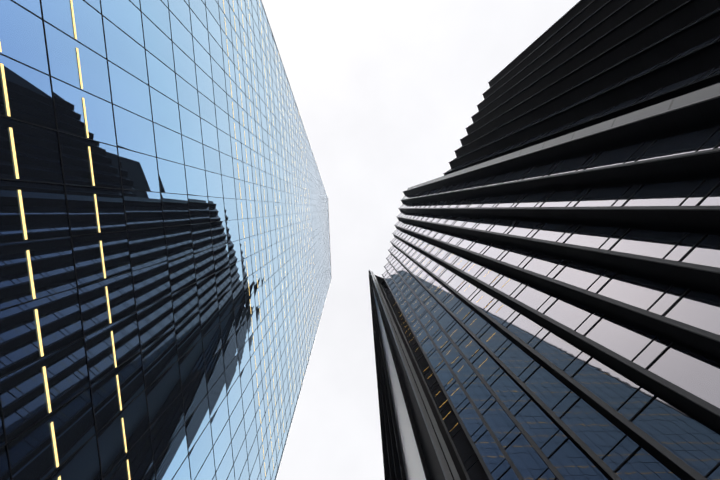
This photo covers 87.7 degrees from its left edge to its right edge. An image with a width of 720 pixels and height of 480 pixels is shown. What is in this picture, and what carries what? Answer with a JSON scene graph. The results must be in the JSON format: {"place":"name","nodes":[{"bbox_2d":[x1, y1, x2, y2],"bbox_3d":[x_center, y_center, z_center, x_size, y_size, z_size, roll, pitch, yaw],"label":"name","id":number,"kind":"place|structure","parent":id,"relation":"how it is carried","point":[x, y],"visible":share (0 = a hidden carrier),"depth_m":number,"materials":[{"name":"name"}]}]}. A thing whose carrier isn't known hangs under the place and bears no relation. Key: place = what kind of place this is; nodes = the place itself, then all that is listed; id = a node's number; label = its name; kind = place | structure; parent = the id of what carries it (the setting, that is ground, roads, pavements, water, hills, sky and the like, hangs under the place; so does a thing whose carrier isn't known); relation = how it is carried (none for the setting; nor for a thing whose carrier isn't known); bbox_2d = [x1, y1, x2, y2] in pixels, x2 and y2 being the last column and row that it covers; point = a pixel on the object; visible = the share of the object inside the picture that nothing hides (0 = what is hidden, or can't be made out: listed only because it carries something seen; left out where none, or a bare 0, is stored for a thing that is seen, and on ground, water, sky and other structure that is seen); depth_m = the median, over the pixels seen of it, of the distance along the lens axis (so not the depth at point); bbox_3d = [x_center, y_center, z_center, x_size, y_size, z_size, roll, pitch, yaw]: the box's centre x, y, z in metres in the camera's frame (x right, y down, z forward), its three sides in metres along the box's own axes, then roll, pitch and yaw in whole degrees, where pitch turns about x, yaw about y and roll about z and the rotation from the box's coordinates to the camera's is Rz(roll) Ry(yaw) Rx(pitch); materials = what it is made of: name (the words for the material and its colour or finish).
{"place":"outdoors","nodes":[
{"label":"outdoors","id":0,"kind":"place"},
{"bbox_2d":[262,0,579,479],"label":"sky","id":1,"kind":"structure","parent":0,"point":[386,93],"materials":[{"name":"white"}]},
{"label":"ground","id":2,"kind":"structure","parent":0,"visible":0},
{"bbox_2d":[0,0,331,479],"bbox_3d":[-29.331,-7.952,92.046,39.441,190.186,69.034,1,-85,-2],"label":"tower","id":3,"kind":"structure","parent":2,"relation":"on","point":[165,269],"depth_m":17.39,"materials":[{"name":"blue glass"}]},
{"bbox_2d":[368,0,719,479],"bbox_3d":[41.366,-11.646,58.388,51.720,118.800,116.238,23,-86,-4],"label":"building","id":4,"kind":"structure","parent":2,"relation":"on","point":[545,296],"depth_m":23.05,"materials":[{"name":"black glass"}]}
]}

